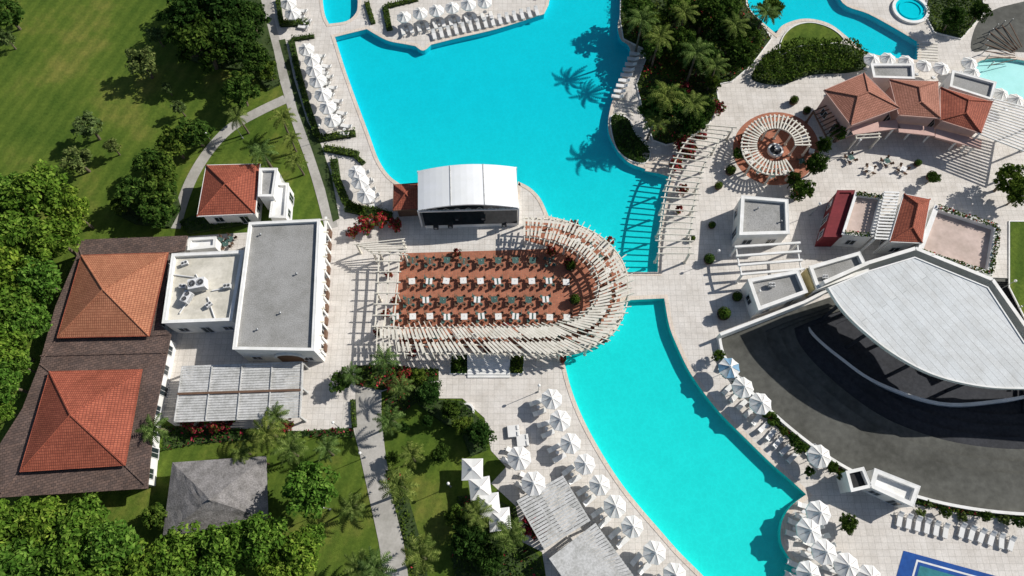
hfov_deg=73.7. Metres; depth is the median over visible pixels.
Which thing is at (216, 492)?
thatched pavilion
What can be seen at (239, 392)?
shade deck frame
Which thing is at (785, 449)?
sun lounger
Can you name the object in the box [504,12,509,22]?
sun lounger
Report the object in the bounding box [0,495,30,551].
broadleaf tree
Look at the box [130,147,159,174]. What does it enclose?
garden tree
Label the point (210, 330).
window glass
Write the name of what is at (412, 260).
dining table set
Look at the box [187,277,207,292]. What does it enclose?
air conditioner
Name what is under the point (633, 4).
garden tree
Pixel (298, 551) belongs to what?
broadleaf tree
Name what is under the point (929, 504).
shrub
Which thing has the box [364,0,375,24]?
hedge
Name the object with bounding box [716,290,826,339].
boundary wall
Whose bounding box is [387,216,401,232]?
bougainvillea
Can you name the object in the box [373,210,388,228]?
bougainvillea
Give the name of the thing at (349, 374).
palm tree
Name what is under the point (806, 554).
sun lounger
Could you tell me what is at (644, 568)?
sun lounger
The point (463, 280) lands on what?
dining table set
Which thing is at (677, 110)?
garden tree
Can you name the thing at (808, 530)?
beach umbrella
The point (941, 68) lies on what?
beach umbrella
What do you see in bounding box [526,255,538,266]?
dining table set
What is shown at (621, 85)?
sun lounger
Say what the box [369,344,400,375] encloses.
palm tree
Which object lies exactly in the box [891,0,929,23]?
jacuzzi
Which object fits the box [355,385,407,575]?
garden path
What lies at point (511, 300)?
dining table set
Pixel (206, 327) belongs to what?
window frames
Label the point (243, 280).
parapet
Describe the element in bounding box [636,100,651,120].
garden tree
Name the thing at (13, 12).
garden tree
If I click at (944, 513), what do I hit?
shrub
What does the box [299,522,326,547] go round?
broadleaf tree
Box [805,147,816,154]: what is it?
dining table set
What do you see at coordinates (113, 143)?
young tree
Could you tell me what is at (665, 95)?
palm tree
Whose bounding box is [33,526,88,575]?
broadleaf tree
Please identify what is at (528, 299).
dining table set
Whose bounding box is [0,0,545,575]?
ground
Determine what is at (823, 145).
garden tree
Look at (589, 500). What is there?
sun lounger
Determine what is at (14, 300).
broadleaf tree
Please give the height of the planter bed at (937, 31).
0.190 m
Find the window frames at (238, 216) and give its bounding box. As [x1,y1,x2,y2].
[213,200,260,223]
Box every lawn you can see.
[279,39,338,221]
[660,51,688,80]
[779,22,843,54]
[1008,221,1023,317]
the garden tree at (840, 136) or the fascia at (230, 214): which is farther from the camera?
the garden tree at (840, 136)
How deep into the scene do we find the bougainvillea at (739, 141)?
104.92 m
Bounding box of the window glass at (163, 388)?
[149,260,172,478]
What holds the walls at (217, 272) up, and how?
on the plaza pavement
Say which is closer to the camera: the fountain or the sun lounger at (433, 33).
the fountain
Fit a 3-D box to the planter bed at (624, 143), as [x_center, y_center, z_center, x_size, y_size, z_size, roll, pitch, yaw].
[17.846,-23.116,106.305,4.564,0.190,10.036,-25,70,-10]
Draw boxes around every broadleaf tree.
[0,159,77,219]
[0,171,43,219]
[0,208,47,259]
[0,243,35,292]
[0,283,30,334]
[0,327,34,367]
[0,358,28,403]
[0,399,17,421]
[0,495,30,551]
[0,535,51,575]
[4,296,52,339]
[6,350,36,374]
[11,255,62,307]
[14,495,67,547]
[22,213,83,262]
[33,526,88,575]
[44,184,93,228]
[50,492,110,547]
[75,559,127,575]
[78,518,146,575]
[120,538,170,575]
[151,519,206,575]
[152,568,189,575]
[186,517,247,575]
[188,554,245,575]
[231,510,288,568]
[254,549,307,575]
[270,528,320,575]
[280,461,340,521]
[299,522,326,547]
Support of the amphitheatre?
on the ground at (62, 66)
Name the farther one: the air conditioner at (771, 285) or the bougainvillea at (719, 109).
the bougainvillea at (719, 109)
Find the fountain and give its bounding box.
[767,143,783,157]
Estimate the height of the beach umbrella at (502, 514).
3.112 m
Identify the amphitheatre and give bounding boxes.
[717,247,1023,515]
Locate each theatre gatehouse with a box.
[741,270,807,317]
[807,251,868,297]
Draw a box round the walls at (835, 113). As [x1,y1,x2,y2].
[815,95,889,141]
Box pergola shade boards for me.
[380,218,628,353]
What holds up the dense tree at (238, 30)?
on the ground at (62, 66)
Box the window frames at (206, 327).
[177,326,234,332]
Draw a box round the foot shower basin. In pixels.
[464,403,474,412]
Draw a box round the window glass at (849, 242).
[845,240,855,243]
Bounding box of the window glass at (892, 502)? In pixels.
[868,491,901,505]
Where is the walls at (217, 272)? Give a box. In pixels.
[165,255,243,332]
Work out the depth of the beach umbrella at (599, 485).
84.37 m
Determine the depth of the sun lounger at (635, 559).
83.23 m
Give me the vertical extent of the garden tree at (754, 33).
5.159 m
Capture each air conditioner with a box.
[178,284,186,288]
[180,290,193,304]
[181,260,188,266]
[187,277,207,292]
[205,301,213,308]
[223,283,231,288]
[768,282,775,287]
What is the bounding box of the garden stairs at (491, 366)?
[467,355,509,377]
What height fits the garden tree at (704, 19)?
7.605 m
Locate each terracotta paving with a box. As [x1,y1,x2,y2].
[400,221,621,347]
[733,112,818,184]
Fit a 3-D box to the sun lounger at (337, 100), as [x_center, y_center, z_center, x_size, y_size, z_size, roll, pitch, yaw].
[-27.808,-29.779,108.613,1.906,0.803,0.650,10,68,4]
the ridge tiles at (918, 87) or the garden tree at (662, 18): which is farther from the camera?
the garden tree at (662, 18)
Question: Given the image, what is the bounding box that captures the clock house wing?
[877,193,930,253]
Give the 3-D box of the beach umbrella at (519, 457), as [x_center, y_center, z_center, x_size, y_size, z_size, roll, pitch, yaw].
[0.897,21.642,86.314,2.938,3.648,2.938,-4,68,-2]
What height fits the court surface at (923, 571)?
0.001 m
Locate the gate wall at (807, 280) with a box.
[801,268,814,296]
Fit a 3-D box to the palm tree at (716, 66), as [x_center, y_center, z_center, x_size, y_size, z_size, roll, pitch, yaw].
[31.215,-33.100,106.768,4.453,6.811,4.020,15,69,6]
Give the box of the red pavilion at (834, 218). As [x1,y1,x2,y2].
[815,190,854,246]
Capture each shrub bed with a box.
[115,191,180,227]
[161,425,355,450]
[179,215,243,234]
[181,0,280,90]
[355,364,438,388]
[384,384,416,430]
[385,468,427,575]
[412,380,485,456]
[450,495,545,575]
[611,113,649,162]
[926,0,985,36]
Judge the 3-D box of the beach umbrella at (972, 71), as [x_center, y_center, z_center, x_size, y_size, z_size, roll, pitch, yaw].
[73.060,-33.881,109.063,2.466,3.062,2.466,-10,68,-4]
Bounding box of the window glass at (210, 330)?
[179,327,232,331]
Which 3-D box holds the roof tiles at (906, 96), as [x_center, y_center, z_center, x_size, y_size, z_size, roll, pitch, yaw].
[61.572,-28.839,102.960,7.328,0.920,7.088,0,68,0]
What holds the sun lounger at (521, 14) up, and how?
on the plaza pavement
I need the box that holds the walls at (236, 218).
[205,197,262,224]
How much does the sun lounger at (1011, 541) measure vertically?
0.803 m
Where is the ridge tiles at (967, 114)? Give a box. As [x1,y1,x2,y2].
[940,87,993,132]
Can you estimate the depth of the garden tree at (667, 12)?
109.79 m
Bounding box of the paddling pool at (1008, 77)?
[976,56,1023,100]
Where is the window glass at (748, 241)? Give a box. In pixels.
[732,210,775,243]
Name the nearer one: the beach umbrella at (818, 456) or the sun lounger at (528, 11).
the beach umbrella at (818, 456)
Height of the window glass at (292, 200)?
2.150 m
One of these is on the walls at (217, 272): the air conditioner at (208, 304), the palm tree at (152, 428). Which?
the air conditioner at (208, 304)
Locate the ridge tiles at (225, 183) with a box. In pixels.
[196,163,259,215]
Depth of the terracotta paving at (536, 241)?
96.08 m
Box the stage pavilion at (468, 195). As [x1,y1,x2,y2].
[393,164,518,229]
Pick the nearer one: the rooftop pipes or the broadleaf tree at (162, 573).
the broadleaf tree at (162, 573)
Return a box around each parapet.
[162,250,244,323]
[232,219,319,350]
[258,168,277,196]
[269,182,288,218]
[841,192,882,238]
[870,63,914,79]
[918,204,999,276]
[949,70,996,99]
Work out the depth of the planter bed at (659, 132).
110.92 m
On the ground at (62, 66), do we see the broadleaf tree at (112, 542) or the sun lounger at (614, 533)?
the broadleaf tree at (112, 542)
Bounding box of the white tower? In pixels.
[731,195,789,246]
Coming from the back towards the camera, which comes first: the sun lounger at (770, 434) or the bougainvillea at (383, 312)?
the bougainvillea at (383, 312)
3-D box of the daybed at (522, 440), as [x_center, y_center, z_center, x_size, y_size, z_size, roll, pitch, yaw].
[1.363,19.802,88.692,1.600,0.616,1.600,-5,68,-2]
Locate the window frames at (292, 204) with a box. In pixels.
[287,190,293,219]
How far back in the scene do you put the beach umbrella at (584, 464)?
85.31 m
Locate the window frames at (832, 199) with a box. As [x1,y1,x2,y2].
[817,199,832,240]
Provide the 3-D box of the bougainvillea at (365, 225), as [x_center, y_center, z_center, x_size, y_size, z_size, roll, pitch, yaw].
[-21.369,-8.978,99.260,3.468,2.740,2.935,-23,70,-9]
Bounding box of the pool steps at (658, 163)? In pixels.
[643,153,671,173]
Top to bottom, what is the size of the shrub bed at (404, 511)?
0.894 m
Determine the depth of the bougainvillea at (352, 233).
98.83 m
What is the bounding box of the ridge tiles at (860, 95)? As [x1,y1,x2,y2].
[824,72,899,124]
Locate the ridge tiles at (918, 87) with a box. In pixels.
[890,79,940,117]
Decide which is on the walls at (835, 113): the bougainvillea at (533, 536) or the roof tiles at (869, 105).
the roof tiles at (869, 105)
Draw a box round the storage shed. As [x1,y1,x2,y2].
[187,236,222,251]
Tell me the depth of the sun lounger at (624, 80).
110.04 m
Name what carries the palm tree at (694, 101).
in the planter bed at (659, 132)
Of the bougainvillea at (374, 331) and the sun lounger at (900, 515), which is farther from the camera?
the bougainvillea at (374, 331)
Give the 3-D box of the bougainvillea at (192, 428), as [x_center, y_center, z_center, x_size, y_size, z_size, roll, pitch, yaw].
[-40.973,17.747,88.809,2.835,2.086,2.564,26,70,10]
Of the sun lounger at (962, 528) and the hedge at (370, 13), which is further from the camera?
the hedge at (370, 13)
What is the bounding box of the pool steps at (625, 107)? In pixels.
[614,99,635,115]
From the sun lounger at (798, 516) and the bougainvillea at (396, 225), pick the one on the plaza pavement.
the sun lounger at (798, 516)
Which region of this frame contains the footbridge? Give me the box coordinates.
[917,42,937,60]
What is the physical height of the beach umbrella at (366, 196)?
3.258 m
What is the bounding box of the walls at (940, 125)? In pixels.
[930,119,974,146]
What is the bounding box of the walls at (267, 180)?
[260,171,284,209]
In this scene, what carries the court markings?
on the sports court at (907, 563)
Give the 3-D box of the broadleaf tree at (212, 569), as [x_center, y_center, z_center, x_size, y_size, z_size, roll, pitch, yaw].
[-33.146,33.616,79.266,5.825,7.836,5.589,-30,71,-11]
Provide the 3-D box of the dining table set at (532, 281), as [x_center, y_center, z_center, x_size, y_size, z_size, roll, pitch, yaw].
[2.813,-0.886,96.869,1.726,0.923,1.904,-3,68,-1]
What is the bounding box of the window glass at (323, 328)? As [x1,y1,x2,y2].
[252,237,327,359]
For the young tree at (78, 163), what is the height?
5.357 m
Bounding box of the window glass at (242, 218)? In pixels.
[214,202,259,222]
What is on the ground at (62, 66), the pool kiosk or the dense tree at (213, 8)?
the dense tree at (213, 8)
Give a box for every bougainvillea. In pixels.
[177,411,194,427]
[184,416,208,433]
[206,418,224,433]
[216,415,235,429]
[279,418,294,432]
[345,227,357,238]
[353,214,374,235]
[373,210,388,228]
[373,327,383,336]
[381,308,390,317]
[384,272,392,277]
[384,379,398,393]
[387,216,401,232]
[390,297,397,302]
[396,368,412,384]
[408,348,416,356]
[453,248,461,255]
[518,509,543,536]
[530,523,546,542]
[545,245,557,255]
[560,352,566,363]
[563,255,572,266]
[570,219,578,228]
[607,236,614,244]
[669,155,682,170]
[673,136,697,152]
[675,184,688,196]
[675,205,682,213]
[679,81,693,95]
[681,145,695,159]
[693,129,706,139]
[713,100,726,115]
[738,134,748,147]
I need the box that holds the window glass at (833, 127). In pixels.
[821,109,851,135]
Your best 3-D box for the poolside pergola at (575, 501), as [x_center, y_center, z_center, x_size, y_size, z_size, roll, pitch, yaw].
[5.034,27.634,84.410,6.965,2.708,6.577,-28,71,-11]
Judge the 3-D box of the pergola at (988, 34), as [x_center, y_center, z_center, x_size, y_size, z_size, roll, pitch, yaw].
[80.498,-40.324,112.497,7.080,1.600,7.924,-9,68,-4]
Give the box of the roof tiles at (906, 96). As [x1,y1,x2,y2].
[890,80,939,117]
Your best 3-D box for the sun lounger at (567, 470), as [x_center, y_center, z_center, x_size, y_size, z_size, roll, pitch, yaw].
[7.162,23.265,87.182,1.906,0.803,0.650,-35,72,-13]
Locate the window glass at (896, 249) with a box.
[879,215,899,251]
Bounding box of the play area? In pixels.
[971,1,1023,51]
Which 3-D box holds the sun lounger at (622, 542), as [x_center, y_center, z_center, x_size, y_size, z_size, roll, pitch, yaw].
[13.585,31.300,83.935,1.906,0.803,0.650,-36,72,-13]
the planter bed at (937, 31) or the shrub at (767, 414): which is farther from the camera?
the planter bed at (937, 31)
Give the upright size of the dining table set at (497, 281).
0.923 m
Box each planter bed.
[356,364,438,389]
[449,355,466,374]
[510,355,524,374]
[610,114,650,163]
[620,0,771,145]
[924,0,983,39]
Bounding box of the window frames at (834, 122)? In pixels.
[820,108,877,137]
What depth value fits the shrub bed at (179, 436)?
89.06 m
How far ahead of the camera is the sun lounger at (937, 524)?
84.54 m
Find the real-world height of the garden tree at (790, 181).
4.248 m
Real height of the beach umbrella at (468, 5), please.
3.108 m
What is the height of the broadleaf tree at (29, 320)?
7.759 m
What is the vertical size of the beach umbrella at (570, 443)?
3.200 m
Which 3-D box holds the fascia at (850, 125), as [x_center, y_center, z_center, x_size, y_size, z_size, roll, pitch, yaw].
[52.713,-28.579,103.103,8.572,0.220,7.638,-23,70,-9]
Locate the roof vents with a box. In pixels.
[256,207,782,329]
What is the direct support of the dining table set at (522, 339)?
on the terracotta paving at (536, 241)
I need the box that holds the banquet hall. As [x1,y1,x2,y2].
[0,236,189,497]
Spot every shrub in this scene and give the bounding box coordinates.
[711,349,725,360]
[762,411,771,417]
[766,411,779,425]
[779,426,787,435]
[788,432,798,443]
[791,438,808,453]
[804,465,815,476]
[828,460,838,472]
[836,471,844,479]
[839,512,858,531]
[840,520,854,535]
[915,507,926,517]
[924,500,932,507]
[939,507,952,518]
[957,511,967,521]
[980,510,994,521]
[998,515,1009,524]
[1011,517,1023,527]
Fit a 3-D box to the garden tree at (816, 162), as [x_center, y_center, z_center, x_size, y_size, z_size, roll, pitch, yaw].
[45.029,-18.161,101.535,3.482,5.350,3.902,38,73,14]
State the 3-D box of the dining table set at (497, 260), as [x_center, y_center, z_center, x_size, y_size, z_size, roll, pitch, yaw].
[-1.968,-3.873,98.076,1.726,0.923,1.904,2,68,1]
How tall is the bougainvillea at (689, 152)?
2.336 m
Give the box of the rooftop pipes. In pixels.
[173,274,223,317]
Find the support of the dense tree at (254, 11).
on the ground at (62, 66)
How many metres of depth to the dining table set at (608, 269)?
97.34 m
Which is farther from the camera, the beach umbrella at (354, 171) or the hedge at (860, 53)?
the hedge at (860, 53)
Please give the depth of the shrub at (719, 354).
91.44 m
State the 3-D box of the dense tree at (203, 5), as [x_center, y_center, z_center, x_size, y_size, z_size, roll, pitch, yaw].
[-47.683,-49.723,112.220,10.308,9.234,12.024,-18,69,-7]
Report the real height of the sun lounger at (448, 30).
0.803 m
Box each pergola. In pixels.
[354,238,408,263]
[372,250,403,334]
[375,214,633,361]
[516,476,589,548]
[548,523,632,575]
[653,124,736,263]
[729,241,804,283]
[739,114,810,184]
[805,105,843,142]
[847,132,880,149]
[858,191,899,253]
[960,98,1023,170]
[982,19,1021,67]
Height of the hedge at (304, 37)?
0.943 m
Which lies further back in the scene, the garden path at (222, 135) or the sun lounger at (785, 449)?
the garden path at (222, 135)
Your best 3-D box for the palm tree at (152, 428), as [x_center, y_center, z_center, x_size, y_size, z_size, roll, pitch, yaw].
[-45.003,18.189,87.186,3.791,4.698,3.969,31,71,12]
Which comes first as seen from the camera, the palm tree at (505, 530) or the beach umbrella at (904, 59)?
the palm tree at (505, 530)
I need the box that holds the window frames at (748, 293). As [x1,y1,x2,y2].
[745,293,795,314]
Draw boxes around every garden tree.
[0,0,24,30]
[109,195,127,215]
[114,175,147,211]
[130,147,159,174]
[136,193,179,228]
[138,178,177,214]
[142,501,167,529]
[145,151,178,185]
[154,125,188,158]
[174,116,215,146]
[219,70,260,108]
[253,60,277,80]
[328,366,352,392]
[384,450,397,462]
[397,421,409,432]
[410,368,426,386]
[414,376,442,407]
[421,415,433,426]
[429,442,449,465]
[440,399,461,420]
[444,503,466,526]
[450,416,472,435]
[450,511,490,560]
[464,418,496,450]
[473,543,505,575]
[621,0,654,21]
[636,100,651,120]
[639,8,675,39]
[639,40,665,61]
[646,83,688,124]
[657,0,699,27]
[666,26,695,59]
[679,36,727,76]
[679,108,706,136]
[686,0,724,34]
[696,94,715,118]
[704,13,739,50]
[704,70,721,89]
[715,0,741,19]
[722,37,755,75]
[733,147,743,160]
[736,25,764,51]
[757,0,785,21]
[786,171,802,188]
[789,179,815,201]
[803,151,830,175]
[815,136,832,152]
[829,123,846,142]
[926,172,941,183]
[940,7,967,32]
[967,0,992,25]
[993,163,1023,196]
[1006,187,1023,207]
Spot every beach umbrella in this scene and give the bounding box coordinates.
[281,0,296,9]
[285,7,300,20]
[299,43,313,55]
[304,53,320,65]
[305,64,322,76]
[309,74,325,87]
[314,87,331,101]
[319,100,336,114]
[324,114,340,130]
[348,166,364,178]
[351,174,369,189]
[357,187,374,205]
[397,11,410,27]
[413,7,427,23]
[429,5,443,21]
[445,2,459,18]
[461,0,475,15]
[461,458,482,480]
[468,476,490,500]
[477,0,491,12]
[477,492,499,517]
[489,507,510,531]
[507,446,530,470]
[521,471,545,495]
[541,389,561,409]
[549,410,570,431]
[560,433,580,453]
[574,453,595,474]
[589,474,609,495]
[604,494,625,517]
[621,515,643,537]
[643,540,665,564]
[663,562,685,575]
[718,358,739,377]
[731,377,753,397]
[749,393,770,414]
[795,560,820,575]
[796,518,821,542]
[805,500,830,524]
[807,445,830,467]
[811,539,836,564]
[833,552,859,575]
[856,564,880,575]
[863,54,879,70]
[880,52,895,62]
[898,55,913,62]
[915,60,931,75]
[931,62,949,78]
[959,57,977,71]
[963,67,980,76]
[993,88,1008,100]
[1004,94,1023,109]
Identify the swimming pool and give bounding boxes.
[319,0,360,26]
[331,0,674,275]
[560,294,812,575]
[747,0,922,61]
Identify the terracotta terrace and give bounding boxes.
[391,249,600,325]
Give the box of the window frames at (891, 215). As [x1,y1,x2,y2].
[878,215,901,251]
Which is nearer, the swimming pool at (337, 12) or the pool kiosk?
the pool kiosk
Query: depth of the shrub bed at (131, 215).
100.89 m
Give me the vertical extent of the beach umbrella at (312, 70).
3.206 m
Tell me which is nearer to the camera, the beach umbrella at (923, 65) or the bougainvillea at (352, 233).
the bougainvillea at (352, 233)
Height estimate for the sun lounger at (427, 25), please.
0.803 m
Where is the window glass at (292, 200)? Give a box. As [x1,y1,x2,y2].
[288,193,293,217]
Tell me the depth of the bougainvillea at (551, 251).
97.82 m
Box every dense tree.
[155,0,210,34]
[161,18,184,47]
[171,11,229,73]
[191,0,246,20]
[197,0,204,9]
[206,8,261,66]
[232,0,271,34]
[234,41,270,74]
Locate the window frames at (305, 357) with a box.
[250,242,327,361]
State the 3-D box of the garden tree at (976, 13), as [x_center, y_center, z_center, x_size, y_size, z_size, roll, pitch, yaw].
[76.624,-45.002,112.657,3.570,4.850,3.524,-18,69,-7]
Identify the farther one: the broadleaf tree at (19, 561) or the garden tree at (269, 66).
the garden tree at (269, 66)
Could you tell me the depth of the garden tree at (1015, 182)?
98.88 m
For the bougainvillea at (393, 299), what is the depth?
95.23 m
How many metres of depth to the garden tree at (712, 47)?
106.20 m
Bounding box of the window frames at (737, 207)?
[731,207,776,244]
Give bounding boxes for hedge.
[275,0,282,25]
[279,17,308,26]
[288,39,319,138]
[291,32,314,40]
[317,127,355,142]
[322,143,359,157]
[329,157,366,216]
[343,201,392,221]
[349,399,356,427]
[353,154,365,165]
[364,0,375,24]
[382,4,392,30]
[384,0,418,8]
[450,355,467,372]
[509,355,523,372]
[753,36,868,83]
[768,417,809,452]
[826,465,1023,518]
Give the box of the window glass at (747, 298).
[746,295,792,312]
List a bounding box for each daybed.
[507,425,519,437]
[516,434,528,446]
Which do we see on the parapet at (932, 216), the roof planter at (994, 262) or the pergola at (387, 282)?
the roof planter at (994, 262)
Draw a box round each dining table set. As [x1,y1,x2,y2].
[218,234,226,246]
[219,237,232,250]
[224,233,237,244]
[390,309,401,323]
[403,294,414,307]
[406,275,418,287]
[407,255,418,266]
[407,310,418,323]
[411,330,422,341]
[420,294,431,306]
[423,274,435,287]
[424,254,435,267]
[424,310,435,323]
[430,329,442,342]
[437,293,449,307]
[440,275,452,288]
[441,254,452,267]
[441,310,452,323]
[453,329,464,342]
[454,295,465,306]
[457,276,469,286]
[458,255,469,268]
[458,310,469,323]
[469,331,480,341]
[471,293,483,305]
[474,276,486,286]
[475,254,487,267]
[475,310,487,322]
[488,293,500,305]
[491,276,503,288]
[492,254,503,265]
[492,310,504,322]
[505,293,517,305]
[509,256,520,266]
[509,276,520,288]
[509,310,521,322]
[513,333,524,343]
[522,294,534,305]
[525,274,537,287]
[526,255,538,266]
[526,309,538,322]
[539,292,551,305]
[543,255,555,267]
[543,274,554,287]
[543,310,555,323]
[560,277,571,287]
[561,310,572,322]
[595,250,606,260]
[602,265,613,276]
[606,280,615,290]
[752,166,764,177]
[766,171,777,181]
[795,155,805,166]
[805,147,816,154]
[843,151,857,163]
[864,163,876,174]
[879,154,894,167]
[896,162,910,174]
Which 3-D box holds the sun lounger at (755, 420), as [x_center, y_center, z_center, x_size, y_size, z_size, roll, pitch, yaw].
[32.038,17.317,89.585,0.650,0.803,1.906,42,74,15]
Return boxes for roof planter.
[845,229,872,236]
[857,191,881,198]
[923,249,992,275]
[937,204,998,227]
[989,226,1000,272]
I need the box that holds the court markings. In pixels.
[912,560,974,575]
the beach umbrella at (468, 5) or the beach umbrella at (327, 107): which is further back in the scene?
the beach umbrella at (468, 5)
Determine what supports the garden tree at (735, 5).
in the planter bed at (659, 132)
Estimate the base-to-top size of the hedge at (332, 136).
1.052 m
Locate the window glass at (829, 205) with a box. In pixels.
[818,201,831,238]
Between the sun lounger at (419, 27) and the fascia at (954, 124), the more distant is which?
the sun lounger at (419, 27)
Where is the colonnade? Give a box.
[319,216,331,356]
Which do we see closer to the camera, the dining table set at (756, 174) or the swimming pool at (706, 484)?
the swimming pool at (706, 484)
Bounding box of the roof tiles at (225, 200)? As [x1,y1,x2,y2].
[198,164,258,215]
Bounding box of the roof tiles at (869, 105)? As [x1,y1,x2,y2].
[826,73,897,124]
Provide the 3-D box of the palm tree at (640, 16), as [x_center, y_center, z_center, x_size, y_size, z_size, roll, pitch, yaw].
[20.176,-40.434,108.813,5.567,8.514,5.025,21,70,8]
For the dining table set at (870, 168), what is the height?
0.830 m
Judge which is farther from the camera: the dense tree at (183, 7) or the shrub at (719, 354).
the dense tree at (183, 7)
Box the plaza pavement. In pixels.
[163,0,1023,575]
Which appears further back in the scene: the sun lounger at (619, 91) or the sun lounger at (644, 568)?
the sun lounger at (619, 91)
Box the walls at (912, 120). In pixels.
[885,87,932,132]
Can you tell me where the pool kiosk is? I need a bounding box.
[835,467,920,507]
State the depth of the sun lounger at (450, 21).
114.60 m
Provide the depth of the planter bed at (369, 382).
92.20 m
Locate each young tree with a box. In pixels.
[0,28,16,49]
[58,145,92,174]
[70,110,103,140]
[102,137,121,155]
[124,45,159,78]
[145,27,164,46]
[161,82,172,95]
[169,100,186,116]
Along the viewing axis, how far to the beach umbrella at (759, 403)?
87.93 m
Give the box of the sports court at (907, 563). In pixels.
[897,551,993,575]
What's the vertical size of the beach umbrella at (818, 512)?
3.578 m
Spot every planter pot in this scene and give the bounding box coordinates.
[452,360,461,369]
[565,260,575,270]
[569,294,580,304]
[704,253,714,264]
[708,221,715,228]
[714,181,722,189]
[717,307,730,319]
[725,164,736,175]
[732,291,742,301]
[789,95,798,105]
[803,106,811,114]
[913,159,921,166]
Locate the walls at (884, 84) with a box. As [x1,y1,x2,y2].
[865,66,910,91]
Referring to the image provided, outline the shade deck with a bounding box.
[174,361,308,425]
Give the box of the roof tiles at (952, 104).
[941,88,991,131]
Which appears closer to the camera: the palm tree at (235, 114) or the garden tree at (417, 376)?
the garden tree at (417, 376)
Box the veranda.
[840,119,981,153]
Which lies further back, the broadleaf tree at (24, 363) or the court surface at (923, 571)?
the broadleaf tree at (24, 363)
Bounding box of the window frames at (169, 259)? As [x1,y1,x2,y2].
[149,259,173,480]
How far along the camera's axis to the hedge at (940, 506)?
85.53 m
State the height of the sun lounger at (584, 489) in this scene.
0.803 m
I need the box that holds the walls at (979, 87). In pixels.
[939,73,991,96]
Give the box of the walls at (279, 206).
[271,186,293,220]
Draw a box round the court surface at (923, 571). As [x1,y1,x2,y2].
[917,566,954,575]
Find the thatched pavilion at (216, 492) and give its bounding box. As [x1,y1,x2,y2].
[163,456,270,534]
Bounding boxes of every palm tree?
[134,413,170,445]
[222,106,249,133]
[230,439,254,464]
[245,411,285,452]
[248,139,278,167]
[264,401,289,428]
[268,108,296,132]
[270,431,309,465]
[281,130,301,151]
[284,150,307,175]
[312,434,340,462]
[338,492,365,522]
[340,361,362,385]
[342,548,375,575]
[356,546,396,575]
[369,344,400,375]
[372,405,405,436]
[378,465,419,503]
[387,374,414,399]
[398,440,425,469]
[400,532,440,575]
[462,495,493,531]
[489,515,528,553]
[623,5,659,51]
[642,24,674,68]
[643,109,670,140]
[646,80,685,127]
[668,0,699,26]
[676,90,708,120]
[677,37,714,81]
[702,53,730,90]
[719,11,750,54]
[751,0,781,41]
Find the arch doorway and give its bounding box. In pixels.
[274,353,307,361]
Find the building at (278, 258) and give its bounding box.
[235,222,327,361]
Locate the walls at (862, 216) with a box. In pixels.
[832,197,877,247]
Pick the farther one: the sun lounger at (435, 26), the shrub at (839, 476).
the sun lounger at (435, 26)
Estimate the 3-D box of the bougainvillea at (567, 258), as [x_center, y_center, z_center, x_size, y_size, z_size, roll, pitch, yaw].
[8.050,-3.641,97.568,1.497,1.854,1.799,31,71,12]
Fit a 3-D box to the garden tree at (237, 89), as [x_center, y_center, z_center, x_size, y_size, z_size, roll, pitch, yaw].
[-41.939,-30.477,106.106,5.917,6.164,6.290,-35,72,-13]
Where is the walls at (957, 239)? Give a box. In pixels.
[910,208,990,268]
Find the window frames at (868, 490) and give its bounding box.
[866,490,903,506]
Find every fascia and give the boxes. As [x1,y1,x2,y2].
[197,163,260,216]
[823,73,898,126]
[889,79,940,118]
[939,88,992,132]
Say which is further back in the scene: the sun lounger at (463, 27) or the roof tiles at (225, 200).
the sun lounger at (463, 27)
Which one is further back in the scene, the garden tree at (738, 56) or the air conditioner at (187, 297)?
the garden tree at (738, 56)
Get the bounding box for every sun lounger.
[298,25,309,29]
[320,64,331,68]
[323,74,333,79]
[326,85,337,89]
[331,98,343,103]
[336,110,346,116]
[340,123,351,128]
[369,200,381,206]
[400,27,405,36]
[408,25,414,34]
[417,24,421,33]
[425,22,429,30]
[431,29,436,39]
[432,21,437,29]
[438,27,443,37]
[441,19,445,27]
[446,25,451,35]
[448,18,452,25]
[453,24,458,34]
[456,16,460,25]
[460,22,465,32]
[464,15,468,24]
[468,20,473,30]
[475,19,480,29]
[482,17,487,27]
[490,15,495,25]
[497,14,502,24]
[501,456,507,463]
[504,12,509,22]
[512,10,517,20]
[514,481,521,488]
[519,9,524,19]
[526,7,531,17]
[528,398,541,406]
[532,407,546,416]
[534,5,539,15]
[536,419,549,427]
[540,429,554,438]
[546,443,560,453]
[552,452,566,463]
[561,464,574,475]
[567,474,581,485]
[575,485,589,496]
[582,494,596,506]
[590,506,603,518]
[598,516,611,528]
[608,526,621,540]
[611,94,623,98]
[614,89,625,93]
[615,536,629,549]
[616,83,627,88]
[618,78,629,83]
[620,73,632,78]
[623,67,634,71]
[625,62,636,66]
[627,57,638,61]
[629,51,640,56]
[629,551,642,566]
[637,562,651,575]
[722,384,731,395]
[729,394,737,403]
[735,399,747,409]
[742,408,752,418]
[750,414,761,426]
[756,421,768,433]
[764,428,776,441]
[771,436,783,448]
[778,444,791,456]
[783,570,796,575]
[784,529,799,538]
[785,452,798,463]
[785,559,797,567]
[786,517,797,525]
[794,512,806,518]
[796,501,807,508]
[799,550,814,559]
[801,542,812,546]
[818,532,830,539]
[820,565,835,573]
[895,511,904,527]
[905,513,913,529]
[914,515,922,531]
[922,517,932,534]
[932,520,941,536]
[942,522,950,538]
[956,522,967,538]
[966,524,977,540]
[977,527,987,543]
[987,530,997,545]
[997,532,1005,548]
[1005,535,1017,551]
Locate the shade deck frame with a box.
[174,362,302,420]
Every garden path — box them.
[171,96,285,228]
[261,0,337,229]
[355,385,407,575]

